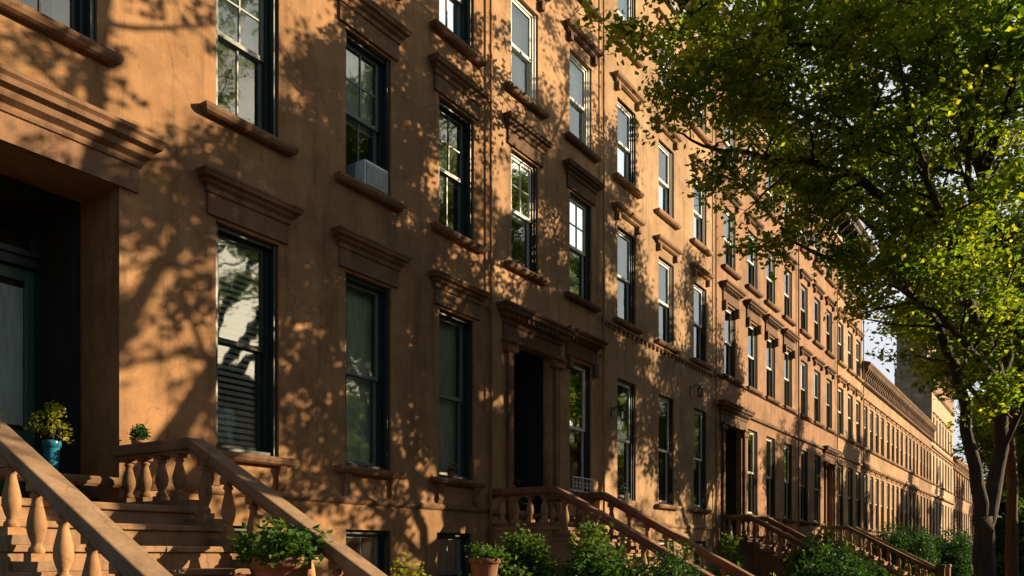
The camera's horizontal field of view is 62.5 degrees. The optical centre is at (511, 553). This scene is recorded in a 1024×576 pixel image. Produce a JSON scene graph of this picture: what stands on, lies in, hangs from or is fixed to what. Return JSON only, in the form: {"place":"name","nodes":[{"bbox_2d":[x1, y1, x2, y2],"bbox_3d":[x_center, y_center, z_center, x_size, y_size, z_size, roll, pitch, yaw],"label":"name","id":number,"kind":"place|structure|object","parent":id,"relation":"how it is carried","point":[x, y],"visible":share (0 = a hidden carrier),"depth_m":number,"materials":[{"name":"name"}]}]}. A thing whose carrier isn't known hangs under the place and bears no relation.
{"place":"outdoors","nodes":[
{"label":"outdoors","id":0,"kind":"place"},
{"bbox_2d":[727,0,1023,517],"label":"sky","id":1,"kind":"structure","parent":0,"point":[869,345],"materials":[{"name":"white"}]},
{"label":"front garden","id":2,"kind":"structure","parent":0,"visible":0},
{"bbox_2d":[0,419,386,575],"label":"stoop","id":3,"kind":"object","parent":2,"relation":"on","point":[64,527],"visible":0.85,"depth_m":6.74,"materials":[{"name":"stone"}]},
{"bbox_2d":[22,400,73,470],"bbox_3d":[-4.519,-1.136,8.201,0.440,0.710,0.420,0,0,-40],"label":"potted plant","id":4,"kind":"object","parent":3,"relation":"on","point":[51,446],"visible":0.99,"depth_m":8.17,"materials":[{"name":"green plant"}]},
{"bbox_2d":[127,423,150,443],"bbox_3d":[-3.707,-1.151,8.410,0.215,0.293,0.211,0,0,33],"label":"potted plant","id":5,"kind":"object","parent":3,"relation":"on","point":[138,433],"visible":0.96,"depth_m":8.38,"materials":[{"name":"plant"}]},
{"bbox_2d":[225,514,333,575],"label":"potted plant","id":6,"kind":"object","parent":3,"relation":"on","point":[293,550],"visible":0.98,"depth_m":6.55,"materials":[{"name":"green plant"}]},
{"bbox_2d":[0,0,491,575],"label":"row house","id":7,"kind":"structure","parent":2,"relation":"on","point":[206,236],"depth_m":10.19,"materials":[{"name":"brown stone"}]},
{"bbox_2d":[0,262,34,494],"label":"door","id":8,"kind":"structure","parent":7,"relation":"in","point":[11,297],"depth_m":8.86,"materials":[{"name":"green paint"}]},
{"bbox_2d":[0,0,123,67],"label":"window","id":9,"kind":"structure","parent":7,"relation":"in","point":[72,22],"depth_m":8.16,"materials":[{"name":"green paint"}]},
{"bbox_2d":[200,0,298,156],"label":"window","id":10,"kind":"structure","parent":7,"relation":"in","point":[246,30],"depth_m":10.11,"materials":[{"name":"green paint"}]},
{"bbox_2d":[196,164,304,490],"bbox_3d":[-3.111,-2.500,9.837,0.465,3.480,1.420,0,0,33],"label":"window","id":11,"kind":"structure","parent":7,"relation":"in","point":[233,200],"depth_m":10.02,"materials":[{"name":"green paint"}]},
{"bbox_2d":[345,530,388,575],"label":"window","id":12,"kind":"structure","parent":7,"relation":"in","point":[373,546],"depth_m":11.76,"materials":[{"name":"black glass"}]},
{"bbox_2d":[349,159,387,194],"bbox_3d":[-1.986,-5.185,11.742,0.316,0.370,0.470,0,0,33],"label":"air conditioner","id":13,"kind":"object","parent":7,"relation":"attached to","point":[369,173],"visible":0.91,"depth_m":11.59,"materials":[{"name":"metal"}]},
{"bbox_2d":[331,225,411,499],"bbox_3d":[-2.012,-2.500,11.532,0.496,3.480,1.420,0,0,33],"label":"window","id":14,"kind":"structure","parent":7,"relation":"in","point":[366,395],"depth_m":11.75,"materials":[{"name":"green paint"}]},
{"bbox_2d":[334,0,411,212],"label":"window","id":15,"kind":"structure","parent":7,"relation":"in","point":[366,101],"depth_m":11.66,"materials":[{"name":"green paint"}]},
{"bbox_2d":[445,461,458,477],"bbox_3d":[-0.946,-1.296,12.925,0.244,0.264,0.290,0,0,33],"label":"potted plant","id":16,"kind":"object","parent":7,"relation":"on","point":[450,471],"visible":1,"depth_m":12.89,"materials":[{"name":"green plant"}]},
{"bbox_2d":[437,533,469,575],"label":"window","id":17,"kind":"structure","parent":7,"relation":"in","point":[451,556],"depth_m":13.31,"materials":[{"name":"black glass"}]},
{"bbox_2d":[430,0,487,67],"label":"window","id":18,"kind":"structure","parent":7,"relation":"in","point":[454,24],"depth_m":13.39,"materials":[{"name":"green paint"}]},
{"bbox_2d":[428,269,491,505],"bbox_3d":[-0.922,-2.500,13.185,0.496,3.480,1.420,0,0,33],"label":"window","id":19,"kind":"structure","parent":7,"relation":"in","point":[455,294],"depth_m":13.45,"materials":[{"name":"green paint"}]},
{"bbox_2d":[428,51,491,253],"bbox_3d":[-0.900,-6.145,13.171,0.444,2.610,1.420,0,0,33],"label":"window","id":20,"kind":"structure","parent":7,"relation":"in","point":[455,131],"depth_m":13.34,"materials":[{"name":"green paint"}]},
{"bbox_2d":[390,552,431,575],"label":"garden shrub","id":21,"kind":"object","parent":2,"relation":"on","point":[409,571],"visible":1,"depth_m":8.74,"materials":[{"name":"green plant"}]},
{"bbox_2d":[493,523,566,575],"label":"garden shrub","id":22,"kind":"object","parent":2,"relation":"on","point":[525,557],"visible":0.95,"depth_m":10.60,"materials":[{"name":"green plant"}]},
{"bbox_2d":[489,0,608,544],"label":"row house","id":23,"kind":"structure","parent":2,"relation":"on","point":[549,344],"depth_m":15.61,"materials":[{"name":"brown stone"}]},
{"bbox_2d":[514,477,532,521],"bbox_3d":[0.083,-0.907,14.864,0.502,0.912,0.549,0,0,-31],"label":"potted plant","id":24,"kind":"object","parent":23,"relation":"on","point":[523,503],"visible":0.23,"depth_m":14.81,"materials":[{"name":"green plant"}]},
{"bbox_2d":[504,0,550,119],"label":"window","id":25,"kind":"structure","parent":23,"relation":"in","point":[516,87],"depth_m":15.08,"materials":[{"name":"white paint"}]},
{"bbox_2d":[503,110,553,285],"bbox_3d":[0.207,-6.145,14.801,0.390,2.610,1.400,0,0,33],"label":"window","id":26,"kind":"structure","parent":23,"relation":"in","point":[521,136],"depth_m":14.89,"materials":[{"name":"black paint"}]},
{"bbox_2d":[572,476,593,492],"bbox_3d":[1.395,-1.335,16.449,0.024,0.290,0.840,0,0,33],"label":"window guard","id":27,"kind":"object","parent":23,"relation":"attached to","point":[583,483],"visible":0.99,"depth_m":16.44,"materials":[{"name":"white paint"}]},
{"bbox_2d":[563,18,603,162],"bbox_3d":[1.316,-8.965,16.501,0.370,2.230,1.380,0,0,33],"label":"window","id":28,"kind":"structure","parent":23,"relation":"in","point":[579,36],"depth_m":16.70,"materials":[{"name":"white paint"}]},
{"bbox_2d":[563,158,604,312],"bbox_3d":[1.307,-6.145,16.506,0.430,2.610,1.400,0,0,33],"label":"window","id":29,"kind":"structure","parent":23,"relation":"in","point":[579,180],"depth_m":16.65,"materials":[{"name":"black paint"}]},
{"bbox_2d":[566,325,608,500],"bbox_3d":[1.345,-2.670,16.482,0.440,3.240,1.560,0,0,33],"label":"window","id":30,"kind":"structure","parent":23,"relation":"in","point":[584,346],"depth_m":16.66,"materials":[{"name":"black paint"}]},
{"bbox_2d":[549,512,638,575],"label":"garden shrub","id":31,"kind":"object","parent":2,"relation":"on","point":[596,560],"visible":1,"depth_m":10.49,"materials":[{"name":"green plant"}]},
{"bbox_2d":[489,486,753,575],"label":"stoop","id":32,"kind":"object","parent":2,"relation":"on","point":[557,538],"visible":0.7,"depth_m":13.47,"materials":[{"name":"red stone"}]},
{"bbox_2d":[615,531,711,575],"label":"garden shrub","id":33,"kind":"object","parent":2,"relation":"on","point":[661,567],"visible":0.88,"depth_m":10.53,"materials":[{"name":"green plant"}]},
{"bbox_2d":[602,0,737,575],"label":"row house","id":34,"kind":"structure","parent":2,"relation":"on","point":[660,276],"depth_m":19.55,"materials":[{"name":"brown stone"}]},
{"bbox_2d":[617,379,633,500],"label":"window","id":35,"kind":"structure","parent":34,"relation":"in","point":[629,442],"depth_m":18.53,"materials":[{"name":"black paint"}]},
{"bbox_2d":[612,70,645,198],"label":"window","id":36,"kind":"structure","parent":34,"relation":"in","point":[624,175],"depth_m":18.40,"materials":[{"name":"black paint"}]},
{"bbox_2d":[613,0,644,68],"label":"window","id":37,"kind":"structure","parent":34,"relation":"in","point":[621,4],"depth_m":18.50,"materials":[{"name":"black paint"}]},
{"bbox_2d":[612,201,646,334],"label":"window","id":38,"kind":"structure","parent":34,"relation":"in","point":[620,210],"depth_m":18.50,"materials":[{"name":"black paint"}]},
{"bbox_2d":[655,7,675,106],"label":"window","id":39,"kind":"structure","parent":34,"relation":"in","point":[660,11],"depth_m":19.81,"materials":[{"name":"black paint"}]},
{"bbox_2d":[655,395,681,509],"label":"window","id":40,"kind":"structure","parent":34,"relation":"in","point":[667,504],"depth_m":20.33,"materials":[{"name":"black glass"}]},
{"bbox_2d":[654,234,682,353],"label":"window","id":41,"kind":"structure","parent":34,"relation":"in","point":[661,241],"depth_m":20.31,"materials":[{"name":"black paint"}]},
{"bbox_2d":[655,115,683,229],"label":"window","id":42,"kind":"structure","parent":34,"relation":"in","point":[664,210],"depth_m":20.29,"materials":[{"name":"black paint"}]},
{"bbox_2d":[690,153,713,256],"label":"window","id":43,"kind":"structure","parent":34,"relation":"in","point":[698,240],"depth_m":22.11,"materials":[{"name":"black paint"}]},
{"bbox_2d":[691,409,713,513],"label":"window","id":44,"kind":"structure","parent":34,"relation":"in","point":[700,508],"depth_m":22.16,"materials":[{"name":"black glass"}]},
{"bbox_2d":[690,262,714,370],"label":"window","id":45,"kind":"structure","parent":34,"relation":"in","point":[696,268],"depth_m":22.13,"materials":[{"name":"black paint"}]},
{"bbox_2d":[691,80,713,145],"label":"window","id":46,"kind":"structure","parent":34,"relation":"in","point":[699,131],"depth_m":21.92,"materials":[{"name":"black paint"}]},
{"bbox_2d":[708,530,747,575],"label":"garden shrub","id":47,"kind":"object","parent":2,"relation":"on","point":[729,545],"visible":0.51,"depth_m":16.32,"materials":[{"name":"green plant"}]},
{"bbox_2d":[714,33,811,569],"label":"row house","id":48,"kind":"structure","parent":2,"relation":"on","point":[758,338],"depth_m":25.81,"materials":[{"name":"brown stone"}]},
{"bbox_2d":[722,189,742,280],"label":"window","id":49,"kind":"structure","parent":48,"relation":"in","point":[729,268],"depth_m":24.05,"materials":[{"name":"black paint"}]},
{"bbox_2d":[724,95,741,179],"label":"window","id":50,"kind":"structure","parent":48,"relation":"in","point":[731,142],"depth_m":24.07,"materials":[{"name":"black paint"}]},
{"bbox_2d":[720,279,746,384],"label":"window","id":51,"kind":"structure","parent":48,"relation":"in","point":[731,294],"depth_m":24.07,"materials":[{"name":"black paint"}]},
{"bbox_2d":[745,211,764,298],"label":"window","id":52,"kind":"structure","parent":48,"relation":"in","point":[751,287],"depth_m":25.71,"materials":[{"name":"black paint"}]},
{"bbox_2d":[748,130,762,202],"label":"window","id":53,"kind":"structure","parent":48,"relation":"in","point":[760,144],"depth_m":25.61,"materials":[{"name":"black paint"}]},
{"bbox_2d":[748,430,763,516],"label":"window","id":54,"kind":"structure","parent":48,"relation":"in","point":[752,436],"depth_m":25.80,"materials":[{"name":"black glass"}]},
{"bbox_2d":[744,298,767,395],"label":"window","id":55,"kind":"structure","parent":48,"relation":"in","point":[754,311],"depth_m":25.79,"materials":[{"name":"black paint"}]},
{"bbox_2d":[764,233,780,312],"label":"window","id":56,"kind":"structure","parent":48,"relation":"in","point":[770,302],"depth_m":27.35,"materials":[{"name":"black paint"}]},
{"bbox_2d":[766,437,780,520],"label":"window","id":57,"kind":"structure","parent":48,"relation":"in","point":[769,442],"depth_m":27.35,"materials":[{"name":"black paint"}]},
{"bbox_2d":[766,174,780,223],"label":"window","id":58,"kind":"structure","parent":48,"relation":"in","point":[773,215],"depth_m":27.24,"materials":[{"name":"grey glass"}]},
{"bbox_2d":[764,313,784,404],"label":"window","id":59,"kind":"structure","parent":48,"relation":"in","point":[772,324],"depth_m":27.35,"materials":[{"name":"black paint"}]},
{"bbox_2d":[783,444,796,522],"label":"window","id":60,"kind":"structure","parent":48,"relation":"in","point":[787,449],"depth_m":29.01,"materials":[{"name":"black glass"}]},
{"bbox_2d":[783,251,797,326],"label":"window","id":61,"kind":"structure","parent":48,"relation":"in","point":[787,278],"depth_m":28.98,"materials":[{"name":"grey glass"}]},
{"bbox_2d":[781,328,800,412],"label":"window","id":62,"kind":"structure","parent":48,"relation":"in","point":[790,338],"depth_m":28.88,"materials":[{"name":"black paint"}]},
{"bbox_2d":[722,514,894,575],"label":"stoop","id":63,"kind":"object","parent":2,"relation":"on","point":[763,555],"visible":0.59,"depth_m":22.75,"materials":[{"name":"red stone"}]},
{"bbox_2d":[777,517,856,575],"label":"garden shrub","id":64,"kind":"object","parent":2,"relation":"on","point":[798,556],"visible":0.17,"depth_m":22.08,"materials":[{"name":"green plant"}]},
{"bbox_2d":[797,169,851,552],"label":"row house","id":65,"kind":"structure","parent":2,"relation":"on","point":[819,452],"depth_m":32.19,"materials":[{"name":"brown stone"}]},
{"bbox_2d":[799,450,812,524],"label":"window","id":66,"kind":"structure","parent":65,"relation":"in","point":[803,454],"depth_m":30.77,"materials":[{"name":"black glass"}]},
{"bbox_2d":[799,346,812,420],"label":"window","id":67,"kind":"structure","parent":65,"relation":"in","point":[803,350],"depth_m":30.73,"materials":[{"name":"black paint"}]},
{"bbox_2d":[799,268,812,339],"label":"window","id":68,"kind":"structure","parent":65,"relation":"in","point":[803,274],"depth_m":30.68,"materials":[{"name":"black paint"}]},
{"bbox_2d":[813,455,824,525],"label":"window","id":69,"kind":"structure","parent":65,"relation":"in","point":[816,459],"depth_m":32.36,"materials":[{"name":"black glass"}]},
{"bbox_2d":[813,217,824,274],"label":"window","id":70,"kind":"structure","parent":65,"relation":"in","point":[815,248],"depth_m":32.20,"materials":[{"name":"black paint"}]},
{"bbox_2d":[813,356,825,427],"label":"window","id":71,"kind":"structure","parent":65,"relation":"in","point":[816,360],"depth_m":32.33,"materials":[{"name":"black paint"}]},
{"bbox_2d":[813,283,825,349],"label":"window","id":72,"kind":"structure","parent":65,"relation":"in","point":[817,289],"depth_m":32.30,"materials":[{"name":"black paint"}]},
{"bbox_2d":[825,366,836,433],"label":"window","id":73,"kind":"structure","parent":65,"relation":"in","point":[829,370],"depth_m":33.90,"materials":[{"name":"black paint"}]},
{"bbox_2d":[825,296,836,358],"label":"window","id":74,"kind":"structure","parent":65,"relation":"in","point":[828,300],"depth_m":33.81,"materials":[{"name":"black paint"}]},
{"bbox_2d":[782,529,877,575],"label":"garden shrub","id":75,"kind":"object","parent":2,"relation":"on","point":[826,565],"visible":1,"depth_m":17.72,"materials":[{"name":"green plant"}]},
{"bbox_2d":[836,214,877,545],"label":"row house","id":76,"kind":"structure","parent":2,"relation":"on","point":[851,394],"depth_m":36.85,"materials":[{"name":"brown stone"}]},
{"bbox_2d":[838,465,842,525],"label":"window","id":77,"kind":"structure","parent":76,"relation":"in","point":[840,468],"depth_m":35.67,"materials":[{"name":"black glass"}]},
{"bbox_2d":[838,375,847,438],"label":"window","id":78,"kind":"structure","parent":76,"relation":"in","point":[841,379],"depth_m":35.66,"materials":[{"name":"black paint"}]},
{"bbox_2d":[838,309,847,368],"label":"window","id":79,"kind":"structure","parent":76,"relation":"in","point":[840,327],"depth_m":35.57,"materials":[{"name":"black paint"}]},
{"bbox_2d":[848,468,851,526],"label":"window","id":80,"kind":"structure","parent":76,"relation":"in","point":[849,470],"depth_m":37.23,"materials":[{"name":"black glass"}]},
{"bbox_2d":[847,319,856,375],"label":"window","id":81,"kind":"structure","parent":76,"relation":"in","point":[851,325],"depth_m":37.19,"materials":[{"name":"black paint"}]},
{"bbox_2d":[847,383,857,443],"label":"window","id":82,"kind":"structure","parent":76,"relation":"in","point":[849,386],"depth_m":37.19,"materials":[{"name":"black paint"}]},
{"bbox_2d":[856,471,863,529],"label":"window","id":83,"kind":"structure","parent":76,"relation":"in","point":[857,473],"depth_m":38.65,"materials":[{"name":"black paint"}]},
{"bbox_2d":[855,389,864,447],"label":"window","id":84,"kind":"structure","parent":76,"relation":"in","point":[858,392],"depth_m":38.59,"materials":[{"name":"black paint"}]},
{"bbox_2d":[855,328,864,382],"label":"window","id":85,"kind":"structure","parent":76,"relation":"in","point":[858,332],"depth_m":38.59,"materials":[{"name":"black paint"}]},
{"bbox_2d":[852,554,893,575],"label":"garden shrub","id":86,"kind":"object","parent":2,"relation":"on","point":[882,571],"visible":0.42,"depth_m":19.60,"materials":[{"name":"green plant"}]},
{"bbox_2d":[862,358,892,546],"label":"row house","id":87,"kind":"structure","parent":2,"relation":"on","point":[878,384],"depth_m":41.18,"materials":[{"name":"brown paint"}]},
{"bbox_2d":[864,468,870,531],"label":"window","id":88,"kind":"structure","parent":87,"relation":"in","point":[865,470],"depth_m":39.97,"materials":[{"name":"brown paint"}]},
{"bbox_2d":[864,398,870,450],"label":"window","id":89,"kind":"structure","parent":87,"relation":"in","point":[866,401],"depth_m":39.97,"materials":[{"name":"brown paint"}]},
{"bbox_2d":[869,470,875,531],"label":"window","id":90,"kind":"structure","parent":87,"relation":"in","point":[871,472],"depth_m":41.16,"materials":[{"name":"brown paint"}]},
{"bbox_2d":[869,403,876,453],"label":"window","id":91,"kind":"structure","parent":87,"relation":"in","point":[871,405],"depth_m":41.16,"materials":[{"name":"brown paint"}]},
{"bbox_2d":[875,472,880,530],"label":"window","id":92,"kind":"structure","parent":87,"relation":"in","point":[877,474],"depth_m":42.35,"materials":[{"name":"brown paint"}]},
{"bbox_2d":[875,407,881,456],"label":"window","id":93,"kind":"structure","parent":87,"relation":"in","point":[877,409],"depth_m":42.35,"materials":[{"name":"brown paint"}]},
{"bbox_2d":[880,475,886,532],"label":"window","id":94,"kind":"structure","parent":87,"relation":"in","point":[882,477],"depth_m":43.54,"materials":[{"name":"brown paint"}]},
{"bbox_2d":[880,411,886,459],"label":"window","id":95,"kind":"structure","parent":87,"relation":"in","point":[882,413],"depth_m":43.54,"materials":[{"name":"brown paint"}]},
{"bbox_2d":[822,526,951,575],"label":"stoop","id":96,"kind":"object","parent":2,"relation":"on","point":[936,570],"visible":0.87,"depth_m":31.64,"materials":[{"name":"stone"}]},
{"bbox_2d":[885,384,910,534],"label":"row house","id":97,"kind":"structure","parent":2,"relation":"on","point":[897,404],"depth_m":46.15,"materials":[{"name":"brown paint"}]},
{"bbox_2d":[886,416,892,462],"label":"window","id":98,"kind":"structure","parent":97,"relation":"in","point":[888,418],"depth_m":44.95,"materials":[{"name":"brown paint"}]},
{"bbox_2d":[862,517,946,575],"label":"hedge","id":99,"kind":"object","parent":2,"relation":"on","point":[920,546],"visible":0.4,"depth_m":33.08,"materials":[{"name":"green plant"}]},
{"bbox_2d":[904,401,924,540],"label":"row house","id":100,"kind":"structure","parent":2,"relation":"on","point":[915,415],"depth_m":51.19,"materials":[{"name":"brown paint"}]},
{"bbox_2d":[895,318,954,541],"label":"row house","id":101,"kind":"structure","parent":2,"relation":"on","point":[937,413],"depth_m":61.45,"materials":[{"name":"stone"}]},
{"bbox_2d":[919,415,937,536],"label":"row house","id":102,"kind":"structure","parent":2,"relation":"on","point":[928,427],"depth_m":56.20,"materials":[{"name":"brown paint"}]},
{"bbox_2d":[915,522,973,575],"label":"hedge","id":103,"kind":"object","parent":2,"relation":"on","point":[957,556],"visible":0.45,"depth_m":41.03,"materials":[{"name":"green plant"}]},
{"bbox_2d":[953,455,967,542],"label":"row house","id":104,"kind":"structure","parent":2,"relation":"on","point":[959,468],"depth_m":72.59,"materials":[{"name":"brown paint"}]},
{"bbox_2d":[963,467,972,566],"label":"row house","id":105,"kind":"structure","parent":2,"relation":"on","point":[967,510],"depth_m":79.25,"materials":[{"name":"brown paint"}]},
{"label":"pavement","id":106,"kind":"structure","parent":0,"visible":0},
{"bbox_2d":[573,0,1023,575],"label":"street tree","id":107,"kind":"object","parent":106,"relation":"on","point":[923,220],"visible":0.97,"depth_m":12.42,"materials":[{"name":"green plant"}]},
{"bbox_2d":[866,0,1023,104],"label":"street tree","id":108,"kind":"object","parent":106,"relation":"on","point":[1006,10],"visible":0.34,"depth_m":11.66,"materials":[{"name":"green plant"}]},
{"bbox_2d":[871,147,1023,575],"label":"street tree","id":109,"kind":"object","parent":106,"relation":"on","point":[1011,539],"visible":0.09,"depth_m":23.14,"materials":[{"name":"green plant"}]},
{"bbox_2d":[945,395,1023,496],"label":"street tree","id":110,"kind":"object","parent":106,"relation":"on","point":[983,435],"visible":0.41,"depth_m":31.44,"materials":[{"name":"green plant"}]},
{"bbox_2d":[952,395,1023,504],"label":"street tree","id":111,"kind":"object","parent":106,"relation":"on","point":[1019,495],"visible":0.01,"depth_m":38.98,"materials":[{"name":"green plant"}]},
{"bbox_2d":[971,487,1023,575],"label":"garden shrub","id":112,"kind":"object","parent":106,"relation":"on","point":[1000,527],"visible":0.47,"depth_m":26.65,"materials":[{"name":"green plant"}]},
{"bbox_3d":[-0.287,0.965,9.292,0.370,1.290,0.400,0,0,33],"label":"stone pedestal","id":113,"kind":"object","parent":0,"visible":0},
{"bbox_2d":[463,542,508,575],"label":"potted plant","id":114,"kind":"object","parent":113,"relation":"on","point":[482,562],"visible":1,"depth_m":9.19,"materials":[{"name":"green plant"}]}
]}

